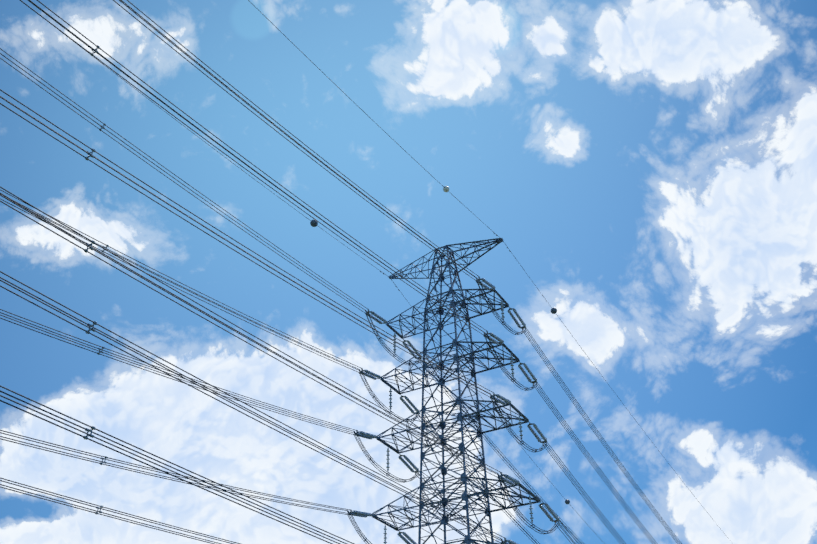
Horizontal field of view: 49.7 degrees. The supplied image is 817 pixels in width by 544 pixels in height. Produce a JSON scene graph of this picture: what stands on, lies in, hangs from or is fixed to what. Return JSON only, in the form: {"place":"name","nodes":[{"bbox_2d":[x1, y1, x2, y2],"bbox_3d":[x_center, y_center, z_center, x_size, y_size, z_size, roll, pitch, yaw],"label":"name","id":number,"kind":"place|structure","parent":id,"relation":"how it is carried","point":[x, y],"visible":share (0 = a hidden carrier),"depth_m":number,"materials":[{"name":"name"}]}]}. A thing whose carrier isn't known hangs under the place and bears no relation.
{"place":"outdoors","nodes":[
{"label":"outdoors","id":0,"kind":"place"},
{"bbox_2d":[0,0,816,543],"label":"sky","id":1,"kind":"structure","parent":0,"point":[650,166],"materials":[{"name":"blue"}]},
{"label":"ground","id":2,"kind":"structure","parent":0,"visible":0},
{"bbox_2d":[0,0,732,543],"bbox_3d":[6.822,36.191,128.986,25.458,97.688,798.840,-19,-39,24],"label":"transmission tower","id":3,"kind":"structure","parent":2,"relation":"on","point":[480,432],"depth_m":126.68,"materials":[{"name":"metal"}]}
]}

